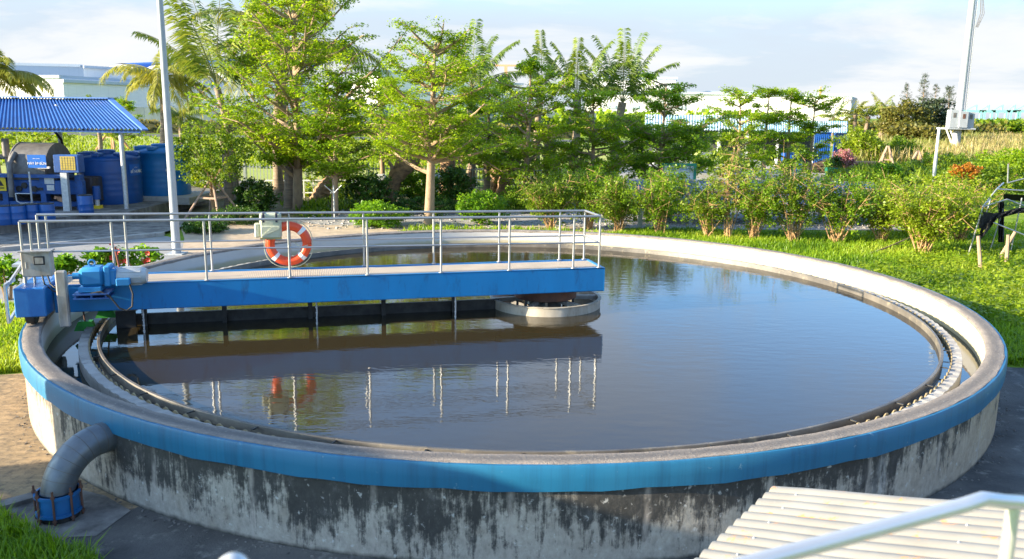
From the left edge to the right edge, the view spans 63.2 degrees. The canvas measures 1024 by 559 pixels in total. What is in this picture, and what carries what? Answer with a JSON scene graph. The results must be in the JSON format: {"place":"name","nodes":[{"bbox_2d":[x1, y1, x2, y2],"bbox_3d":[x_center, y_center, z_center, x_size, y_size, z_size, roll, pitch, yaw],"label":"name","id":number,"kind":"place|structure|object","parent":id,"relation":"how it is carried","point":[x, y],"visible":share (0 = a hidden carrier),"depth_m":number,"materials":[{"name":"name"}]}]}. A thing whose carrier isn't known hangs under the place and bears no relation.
{"place":"outdoors","nodes":[
{"label":"outdoors","id":0,"kind":"place"},
{"bbox_2d":[0,298,25,373],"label":"grass","id":1,"kind":"structure","parent":0,"point":[9,349],"depth_m":15.06,"materials":[{"name":"plant"}]},
{"bbox_2d":[0,493,134,558],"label":"grass","id":2,"kind":"structure","parent":0,"point":[19,539],"depth_m":8.03,"materials":[{"name":"plant"}]},
{"bbox_2d":[7,490,130,536],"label":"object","id":3,"kind":"structure","parent":0,"point":[101,513],"depth_m":8.82,"materials":[{"name":"concrete"}]},
{"bbox_2d":[0,373,138,540],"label":"brown concrete ground","id":4,"kind":"structure","parent":0,"point":[23,465],"depth_m":10.50,"materials":[{"name":"concrete"}]},
{"bbox_2d":[0,236,182,302],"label":"road","id":5,"kind":"structure","parent":0,"point":[15,254],"depth_m":25.65,"materials":[{"name":"grey concrete"}]},
{"bbox_2d":[0,252,22,299],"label":"flowering plant","id":6,"kind":"object","parent":5,"relation":"on","point":[7,269],"visible":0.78,"depth_m":18.55,"materials":[{"name":"green plant"}]},
{"bbox_2d":[77,244,121,266],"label":"flowering plant","id":7,"kind":"object","parent":5,"relation":"on","point":[101,258],"visible":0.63,"depth_m":19.29,"materials":[{"name":"green plant"}]},
{"bbox_2d":[109,243,163,265],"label":"flowering plant","id":8,"kind":"object","parent":5,"relation":"on","point":[149,257],"visible":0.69,"depth_m":19.62,"materials":[{"name":"green plant"}]},
{"bbox_2d":[0,215,183,246],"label":"pavement","id":9,"kind":"structure","parent":0,"point":[76,232],"depth_m":28.46,"materials":[{"name":"concrete"}]},
{"bbox_2d":[0,180,256,233],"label":"machine pad","id":10,"kind":"object","parent":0,"point":[152,207],"visible":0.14,"depth_m":31.35,"materials":[{"name":"concrete"}]},
{"bbox_2d":[0,132,103,210],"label":"sludge press","id":11,"kind":"object","parent":10,"relation":"on","point":[38,172],"visible":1,"depth_m":31.13,"materials":[{"name":"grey metal"}]},
{"bbox_2d":[0,96,147,208],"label":"blue roof shelter","id":12,"kind":"object","parent":10,"relation":"on","point":[85,113],"visible":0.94,"depth_m":32.17,"materials":[{"name":"paint"}]},
{"bbox_2d":[76,149,142,204],"bbox_3d":[-16.353,-4.239,34.013,2.457,2.141,2.368,1,11,0],"label":"water tank","id":13,"kind":"object","parent":10,"relation":"on","point":[105,164],"visible":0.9,"depth_m":33.14,"materials":[{"name":"blue plastic"}]},
{"bbox_2d":[143,191,209,204],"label":"concrete plinth","id":14,"kind":"structure","parent":10,"relation":"on","point":[189,199],"depth_m":34.80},
{"bbox_2d":[132,143,191,195],"bbox_3d":[-15.068,-4.782,35.941,2.234,2.162,2.233,1,11,0],"label":"water tank","id":15,"kind":"object","parent":14,"relation":"on","point":[154,170],"visible":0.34,"depth_m":35.00,"materials":[{"name":"blue plastic"}]},
{"bbox_2d":[110,59,313,108],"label":"warehouse","id":16,"kind":"structure","parent":0,"point":[146,64],"depth_m":278.89,"materials":[{"name":"metal"}]},
{"bbox_2d":[0,133,436,169],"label":"verge grass","id":17,"kind":"structure","parent":0,"point":[77,140],"depth_m":89.24,"materials":[{"name":"green plant"}]},
{"bbox_2d":[0,135,609,186],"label":"field","id":18,"kind":"structure","parent":0,"point":[4,170],"depth_m":67.50,"materials":[{"name":"plant"}]},
{"bbox_2d":[0,49,57,172],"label":"coconut palm","id":19,"kind":"object","parent":18,"relation":"on","point":[11,78],"visible":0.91,"depth_m":44.11,"materials":[{"name":"green plant"}]},
{"bbox_2d":[0,127,74,150],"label":"bush","id":20,"kind":"object","parent":18,"relation":"on","point":[44,135],"visible":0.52,"depth_m":54.44,"materials":[{"name":"green plant"}]},
{"bbox_2d":[99,49,229,142],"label":"coconut palm","id":21,"kind":"object","parent":18,"relation":"on","point":[150,76],"visible":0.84,"depth_m":47.61,"materials":[{"name":"green plant"}]},
{"bbox_2d":[148,93,211,143],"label":"coconut palm","id":22,"kind":"object","parent":18,"relation":"on","point":[175,115],"visible":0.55,"depth_m":75.59,"materials":[{"name":"green plant"}]},
{"bbox_2d":[407,19,538,184],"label":"coconut palm","id":23,"kind":"object","parent":18,"relation":"on","point":[492,65],"visible":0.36,"depth_m":47.92,"materials":[{"name":"green plant"}]},
{"bbox_2d":[179,189,607,218],"bbox_3d":[-3.504,-4.043,41.648,25.711,0.001,9.764,-5,13,-28],"label":"garden bed","id":24,"kind":"object","parent":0,"point":[205,208],"depth_m":36.25,"materials":[{"name":"plant"}]},
{"bbox_2d":[132,0,286,199],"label":"coconut palm","id":25,"kind":"object","parent":24,"relation":"on","point":[192,61],"visible":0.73,"depth_m":35.72,"materials":[{"name":"green plant"}]},
{"bbox_2d":[173,118,256,217],"bbox_3d":[-11.570,-4.263,32.277,2.983,3.976,2.897,1,11,0],"label":"round tree","id":26,"kind":"object","parent":24,"relation":"on","point":[228,141],"visible":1,"depth_m":31.91,"materials":[{"name":"green plant"}]},
{"bbox_2d":[232,176,282,211],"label":"bush","id":27,"kind":"object","parent":24,"relation":"on","point":[245,196],"visible":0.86,"depth_m":33.91,"materials":[{"name":"green plant"}]},
{"bbox_2d":[272,68,284,201],"bbox_3d":[-10.849,-6.655,38.716,0.854,6.197,0.642,1,11,0],"label":"palm trunk","id":28,"kind":"object","parent":24,"relation":"on","point":[278,182],"visible":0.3,"depth_m":38.89,"materials":[{"name":"brown plant"}]},
{"bbox_2d":[184,0,417,209],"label":"umbrella tree","id":29,"kind":"object","parent":24,"relation":"on","point":[281,143],"visible":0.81,"depth_m":34.38,"materials":[{"name":"green plant"}]},
{"bbox_2d":[343,67,407,184],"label":"umbrella tree","id":30,"kind":"object","parent":24,"relation":"on","point":[382,164],"visible":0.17,"depth_m":41.33,"materials":[{"name":"green plant"}]},
{"bbox_2d":[385,147,424,202],"bbox_3d":[-4.832,-4.697,37.563,2.193,3.112,1.387,1,11,0],"label":"palm trunk","id":31,"kind":"object","parent":24,"relation":"on","point":[399,171],"visible":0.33,"depth_m":37.24,"materials":[{"name":"brown plant"}]},
{"bbox_2d":[399,165,438,202],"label":"bush","id":32,"kind":"object","parent":24,"relation":"on","point":[411,179],"visible":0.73,"depth_m":37.74,"materials":[{"name":"green plant"}]},
{"bbox_2d":[280,188,686,220],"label":"garden grass","id":33,"kind":"structure","parent":24,"relation":"on","point":[320,205],"depth_m":36.90,"materials":[{"name":"green plant"}]},
{"bbox_2d":[437,79,539,168],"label":"umbrella tree","id":34,"kind":"object","parent":24,"relation":"on","point":[475,108],"visible":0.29,"depth_m":40.57,"materials":[{"name":"green plant"}]},
{"bbox_2d":[181,217,613,255],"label":"sand yard","id":35,"kind":"structure","parent":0,"point":[244,231],"depth_m":29.38,"materials":[{"name":"sand"}]},
{"bbox_2d":[157,0,187,254],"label":"lamp post","id":36,"kind":"object","parent":35,"relation":"on","point":[173,207],"visible":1,"depth_m":24.13,"materials":[{"name":"metal"}]},
{"bbox_2d":[181,215,229,234],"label":"bush","id":37,"kind":"object","parent":35,"relation":"on","point":[193,226],"visible":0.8,"depth_m":28.88,"materials":[{"name":"green plant"}]},
{"bbox_2d":[210,202,264,224],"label":"bush","id":38,"kind":"object","parent":35,"relation":"on","point":[231,208],"visible":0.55,"depth_m":31.37,"materials":[{"name":"green plant"}]},
{"bbox_2d":[348,199,413,228],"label":"bush","id":39,"kind":"object","parent":35,"relation":"on","point":[378,205],"visible":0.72,"depth_m":30.86,"materials":[{"name":"green plant"}]},
{"bbox_2d":[346,15,532,226],"bbox_3d":[-3.188,-5.692,30.762,7.225,7.649,6.558,8,13,32],"label":"umbrella tree","id":40,"kind":"object","parent":35,"relation":"on","point":[429,138],"visible":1,"depth_m":30.00,"materials":[{"name":"green plant"}]},
{"bbox_2d":[397,223,632,234],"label":"weeds","id":41,"kind":"object","parent":35,"relation":"on","point":[430,227],"visible":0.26,"depth_m":30.47,"materials":[{"name":"green plant"}]},
{"bbox_2d":[505,166,583,228],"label":"shrub","id":42,"kind":"object","parent":35,"relation":"on","point":[551,200],"visible":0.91,"depth_m":30.49,"materials":[{"name":"green plant"}]},
{"bbox_2d":[558,155,626,229],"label":"shrub","id":43,"kind":"object","parent":35,"relation":"on","point":[589,185],"visible":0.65,"depth_m":30.92,"materials":[{"name":"green plant"}]},
{"bbox_2d":[351,70,469,110],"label":"warehouse","id":44,"kind":"structure","parent":0,"point":[407,85],"depth_m":253.93,"materials":[{"name":"metal"}]},
{"bbox_2d":[0,118,1023,374],"bbox_3d":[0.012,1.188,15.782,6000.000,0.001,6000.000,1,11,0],"label":"ground","id":45,"kind":"structure","parent":0,"point":[1006,208],"depth_m":36.12,"materials":[{"name":"plant"}]},
{"bbox_2d":[0,231,164,251],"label":"kerb","id":46,"kind":"structure","parent":45,"relation":"on","point":[100,239],"depth_m":26.56,"materials":[{"name":"concrete"}]},
{"bbox_2d":[9,63,202,82],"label":"warehouse","id":47,"kind":"structure","parent":45,"relation":"on","point":[65,69],"depth_m":229.49,"materials":[{"name":"metal"}]},
{"bbox_2d":[0,75,238,112],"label":"warehouse","id":48,"kind":"structure","parent":45,"relation":"on","point":[71,86],"depth_m":205.60,"materials":[{"name":"metal"}]},
{"bbox_2d":[0,119,572,138],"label":"hedge","id":49,"kind":"object","parent":45,"relation":"on","point":[151,126],"visible":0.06,"depth_m":142.59,"materials":[{"name":"green plant"}]},
{"bbox_2d":[189,0,389,173],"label":"coconut palm","id":50,"kind":"object","parent":45,"relation":"on","point":[326,9],"visible":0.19,"depth_m":41.17,"materials":[{"name":"green plant"}]},
{"bbox_2d":[123,107,595,135],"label":"screen fence","id":51,"kind":"object","parent":45,"relation":"on","point":[139,110],"visible":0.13,"depth_m":162.17,"materials":[{"name":"metal"}]},
{"bbox_2d":[338,170,399,205],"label":"bush","id":52,"kind":"object","parent":45,"relation":"on","point":[371,180],"visible":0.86,"depth_m":35.31,"materials":[{"name":"green plant"}]},
{"bbox_2d":[195,162,615,192],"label":"picket fence","id":53,"kind":"object","parent":45,"relation":"on","point":[270,167],"visible":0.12,"depth_m":44.49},
{"bbox_2d":[18,229,1007,558],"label":"clarifier tank","id":54,"kind":"object","parent":45,"relation":"on","point":[274,485],"visible":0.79,"depth_m":8.43,"materials":[{"name":"concrete"}]},
{"bbox_2d":[31,422,116,525],"bbox_3d":[-4.640,2.063,8.896,0.477,0.910,0.907,10,15,39],"label":"outlet pipe","id":55,"kind":"object","parent":54,"relation":"attached to","point":[57,495],"visible":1,"depth_m":8.70,"materials":[{"name":"grey metal"}]},
{"bbox_2d":[3,210,604,332],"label":"scraper bridge","id":56,"kind":"structure","parent":54,"relation":"on","point":[122,294],"depth_m":13.79,"materials":[{"name":"blue paint"}]},
{"bbox_2d":[254,211,281,239],"bbox_3d":[-4.118,-0.913,14.064,0.445,0.438,0.302,-2,12,-14],"label":"control box","id":57,"kind":"object","parent":56,"relation":"hanging from","point":[267,230],"visible":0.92,"depth_m":13.96,"materials":[{"name":"metal"}]},
{"bbox_2d":[264,220,312,266],"bbox_3d":[-3.809,-0.611,14.200,0.808,0.808,0.188,-2,12,-14],"label":"lifebuoy","id":58,"kind":"object","parent":56,"relation":"hanging from","point":[301,231],"visible":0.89,"depth_m":14.18,"materials":[{"name":"orange plastic"}]},
{"bbox_2d":[46,311,979,386],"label":"channel water","id":59,"kind":"structure","parent":54,"relation":"in","point":[62,352],"depth_m":12.73,"materials":[{"name":"grey liquid"}]},
{"bbox_2d":[90,247,950,450],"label":"tank water","id":60,"kind":"structure","parent":54,"relation":"in","point":[653,350],"depth_m":11.98,"materials":[{"name":"brown liquid"}]},
{"bbox_2d":[490,291,600,316],"bbox_3d":[0.624,0.332,15.629,2.090,0.555,2.090,1,11,0],"label":"well","id":61,"kind":"object","parent":60,"relation":"in","point":[544,304],"visible":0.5,"depth_m":15.04,"materials":[{"name":"metal"}]},
{"bbox_2d":[523,29,560,177],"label":"coconut palm","id":62,"kind":"object","parent":45,"relation":"on","point":[548,58],"visible":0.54,"depth_m":50.05,"materials":[{"name":"green plant"}]},
{"bbox_2d":[367,105,780,135],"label":"tree line","id":63,"kind":"object","parent":45,"relation":"on","point":[600,119],"visible":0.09,"depth_m":162.21,"materials":[{"name":"green plant"}]},
{"bbox_2d":[532,37,634,180],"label":"coconut palm","id":64,"kind":"object","parent":45,"relation":"on","point":[585,83],"visible":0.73,"depth_m":50.53,"materials":[{"name":"green plant"}]},
{"bbox_2d":[578,168,661,231],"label":"shrub","id":65,"kind":"object","parent":45,"relation":"on","point":[615,208],"visible":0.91,"depth_m":30.12,"materials":[{"name":"green plant"}]},
{"bbox_2d":[574,28,679,179],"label":"coconut palm","id":66,"kind":"object","parent":45,"relation":"on","point":[633,88],"visible":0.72,"depth_m":51.65,"materials":[{"name":"green plant"}]},
{"bbox_2d":[617,161,692,232],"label":"shrub","id":67,"kind":"object","parent":45,"relation":"on","point":[659,206],"visible":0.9,"depth_m":29.89,"materials":[{"name":"green plant"}]},
{"bbox_2d":[606,71,738,178],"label":"umbrella tree","id":68,"kind":"object","parent":45,"relation":"on","point":[664,133],"visible":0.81,"depth_m":40.13,"materials":[{"name":"green plant"}]},
{"bbox_2d":[598,84,752,114],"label":"warehouse","id":69,"kind":"structure","parent":45,"relation":"on","point":[710,98],"depth_m":243.09,"materials":[{"name":"metal"}]},
{"bbox_2d":[668,166,754,235],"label":"shrub","id":70,"kind":"object","parent":45,"relation":"on","point":[698,205],"visible":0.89,"depth_m":29.09,"materials":[{"name":"green plant"}]},
{"bbox_2d":[694,129,773,237],"bbox_3d":[7.699,-3.302,29.066,2.325,3.855,3.228,-4,12,-21],"label":"shrub","id":71,"kind":"object","parent":45,"relation":"on","point":[733,185],"visible":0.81,"depth_m":28.89,"materials":[{"name":"green plant"}]},
{"bbox_2d":[703,84,777,179],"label":"umbrella tree","id":72,"kind":"object","parent":45,"relation":"on","point":[737,94],"visible":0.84,"depth_m":50.10,"materials":[{"name":"green plant"}]},
{"bbox_2d":[720,162,799,238],"bbox_3d":[8.718,-2.708,29.059,2.943,2.730,3.344,1,11,0],"label":"shrub","id":73,"kind":"object","parent":45,"relation":"on","point":[750,212],"visible":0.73,"depth_m":28.67,"materials":[{"name":"green plant"}]},
{"bbox_2d":[742,84,805,179],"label":"umbrella tree","id":74,"kind":"object","parent":45,"relation":"on","point":[769,93],"visible":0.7,"depth_m":54.90,"materials":[{"name":"green plant"}]},
{"bbox_2d":[732,136,854,241],"bbox_3d":[9.697,-3.096,28.647,4.149,3.678,3.614,1,11,0],"label":"shrub","id":75,"kind":"object","parent":45,"relation":"on","point":[794,207],"visible":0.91,"depth_m":28.39,"materials":[{"name":"green plant"}]},
{"bbox_2d":[605,219,1023,367],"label":"grass","id":76,"kind":"structure","parent":45,"relation":"on","point":[1012,336],"depth_m":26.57,"materials":[{"name":"plant"}]},
{"bbox_2d":[787,158,895,241],"bbox_3d":[11.286,-2.668,28.530,3.747,2.926,3.104,1,11,0],"label":"shrub","id":77,"kind":"object","parent":45,"relation":"on","point":[846,212],"visible":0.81,"depth_m":28.34,"materials":[{"name":"green plant"}]},
{"bbox_2d":[668,226,1023,281],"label":"seed grass","id":78,"kind":"structure","parent":45,"relation":"on","point":[869,249],"depth_m":26.71,"materials":[{"name":"plant"}]},
{"bbox_2d":[694,486,1023,558],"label":"shelter roof","id":79,"kind":"structure","parent":45,"relation":"on","point":[775,516],"depth_m":5.16,"materials":[{"name":"metal"}]},
{"bbox_2d":[837,174,944,240],"bbox_3d":[12.764,-2.491,29.009,3.274,2.432,3.419,1,11,0],"label":"shrub","id":80,"kind":"object","parent":45,"relation":"on","point":[875,217],"visible":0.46,"depth_m":28.71,"materials":[{"name":"green plant"}]},
{"bbox_2d":[876,98,936,134],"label":"bush","id":81,"kind":"object","parent":45,"relation":"on","point":[917,112],"visible":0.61,"depth_m":119.60,"materials":[{"name":"green plant"}]},
{"bbox_2d":[817,119,1007,135],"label":"tree line","id":82,"kind":"object","parent":45,"relation":"on","point":[986,127],"visible":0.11,"depth_m":191.16,"materials":[{"name":"green plant"}]},
{"bbox_2d":[883,120,952,141],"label":"bush","id":83,"kind":"object","parent":45,"relation":"on","point":[909,129],"visible":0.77,"depth_m":109.88,"materials":[{"name":"green plant"}]},
{"bbox_2d":[911,97,955,131],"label":"bush","id":84,"kind":"object","parent":45,"relation":"on","point":[935,105],"visible":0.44,"depth_m":123.28,"materials":[{"name":"plant"}]},
{"bbox_2d":[847,152,1023,189],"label":"tall weeds","id":85,"kind":"object","parent":45,"relation":"on","point":[868,169],"visible":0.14,"depth_m":52.51,"materials":[{"name":"green plant"}]},
{"bbox_2d":[849,129,1023,164],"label":"reeds","id":86,"kind":"object","parent":45,"relation":"on","point":[974,143],"visible":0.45,"depth_m":81.20,"materials":[{"name":"plant"}]},
{"bbox_2d":[874,170,999,252],"bbox_3d":[13.208,-2.128,26.471,3.514,2.728,3.576,1,11,0],"label":"shrub","id":87,"kind":"object","parent":45,"relation":"on","point":[938,217],"visible":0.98,"depth_m":26.03,"materials":[{"name":"green plant"}]},
{"bbox_2d":[908,151,995,170],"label":"bush","id":88,"kind":"object","parent":45,"relation":"on","point":[927,158],"visible":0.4,"depth_m":58.28,"materials":[{"name":"green plant"}]},
{"bbox_2d":[936,0,984,145],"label":"telecom mast","id":89,"kind":"object","parent":45,"relation":"on","point":[958,119],"visible":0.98,"depth_m":90.15,"materials":[{"name":"metal"}]},
{"bbox_2d":[903,168,1020,240],"bbox_3d":[15.375,-2.573,29.291,4.056,2.547,3.729,1,11,0],"label":"shrub","id":90,"kind":"object","parent":45,"relation":"on","point":[980,205],"visible":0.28,"depth_m":28.81,"materials":[{"name":"green plant"}]},
{"bbox_2d":[949,154,1023,203],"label":"bush","id":91,"kind":"object","parent":45,"relation":"on","point":[999,170],"visible":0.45,"depth_m":41.30,"materials":[{"name":"green plant"}]},
{"bbox_2d":[969,164,1023,252],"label":"net frame","id":92,"kind":"object","parent":45,"relation":"on","point":[986,221],"visible":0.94,"depth_m":26.02,"materials":[{"name":"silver metal"}]},
{"bbox_2d":[974,147,1023,176],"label":"bush","id":93,"kind":"object","parent":45,"relation":"on","point":[1012,159],"visible":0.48,"depth_m":52.30,"materials":[{"name":"green plant"}]},
{"bbox_2d":[0,0,1023,119],"label":"sky","id":94,"kind":"structure","parent":0,"point":[860,48],"materials":[{"name":"white"}]},
{"bbox_2d":[60,367,1023,558],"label":"concrete apron","id":95,"kind":"object","parent":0,"point":[133,533],"visible":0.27,"depth_m":8.63,"materials":[{"name":"concrete"}]},
{"bbox_2d":[294,202,900,229],"bbox_3d":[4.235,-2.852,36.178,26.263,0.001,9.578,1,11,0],"label":"gravel path","id":96,"kind":"structure","parent":0,"point":[469,222],"depth_m":33.15,"materials":[{"name":"stone"}]},
{"bbox_2d":[286,68,396,215],"bbox_3d":[-6.772,-5.553,33.849,4.754,6.059,3.793,1,11,0],"label":"umbrella tree","id":97,"kind":"object","parent":96,"relation":"on","point":[333,167],"visible":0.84,"depth_m":33.29,"materials":[{"name":"green plant"}]},
{"bbox_2d":[385,193,460,215],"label":"bush","id":98,"kind":"object","parent":96,"relation":"on","point":[411,202],"visible":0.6,"depth_m":35.40,"materials":[{"name":"green plant"}]},
{"bbox_2d":[435,164,479,207],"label":"bush","id":99,"kind":"object","parent":96,"relation":"on","point":[459,178],"visible":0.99,"depth_m":36.34,"materials":[{"name":"green plant"}]},
{"bbox_2d":[455,188,510,225],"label":"bush","id":100,"kind":"object","parent":96,"relation":"on","point":[492,199],"visible":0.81,"depth_m":31.90,"materials":[{"name":"green plant"}]},
{"bbox_2d":[453,56,590,201],"bbox_3d":[0.371,-6.639,37.736,6.387,6.850,5.872,-4,12,-21],"label":"umbrella tree","id":101,"kind":"object","parent":96,"relation":"on","point":[530,65],"visible":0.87,"depth_m":37.25,"materials":[{"name":"green plant"}]},
{"bbox_2d":[530,87,646,196],"bbox_3d":[3.642,-6.284,39.586,5.762,5.503,5.486,1,11,0],"label":"umbrella tree","id":102,"kind":"object","parent":96,"relation":"on","point":[614,130],"visible":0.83,"depth_m":38.68,"materials":[{"name":"green plant"}]},
{"bbox_2d":[626,179,874,225],"bbox_3d":[10.080,-3.143,34.112,10.491,1.593,3.129,1,11,0],"label":"hedge","id":103,"kind":"object","parent":96,"relation":"on","point":[688,186],"visible":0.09,"depth_m":34.60,"materials":[{"name":"green plant"}]},
{"bbox_2d":[619,164,843,180],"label":"paved yard","id":104,"kind":"structure","parent":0,"point":[703,175],"depth_m":60.98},
{"bbox_2d":[758,88,817,171],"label":"umbrella tree","id":105,"kind":"object","parent":104,"relation":"on","point":[797,97],"visible":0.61,"depth_m":55.90,"materials":[{"name":"green plant"}]},
{"bbox_2d":[787,85,847,175],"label":"umbrella tree","id":106,"kind":"object","parent":104,"relation":"on","point":[807,125],"visible":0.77,"depth_m":56.89,"materials":[{"name":"green plant"}]},
{"bbox_2d":[829,125,891,159],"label":"bush","id":107,"kind":"object","parent":104,"relation":"on","point":[866,135],"visible":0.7,"depth_m":65.80,"materials":[{"name":"green plant"}]},
{"bbox_2d":[632,114,847,164],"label":"storage shed","id":108,"kind":"structure","parent":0,"point":[659,118],"depth_m":75.19,"materials":[{"name":"white paint"}]},
{"bbox_2d":[747,93,857,120],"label":"warehouse","id":109,"kind":"structure","parent":0,"point":[778,104],"depth_m":230.89,"materials":[{"name":"grey metal"}]},
{"bbox_2d":[733,491,1023,558],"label":"stair handrail","id":110,"kind":"object","parent":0,"point":[1012,506],"visible":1,"depth_m":1.77,"materials":[{"name":"metal"}]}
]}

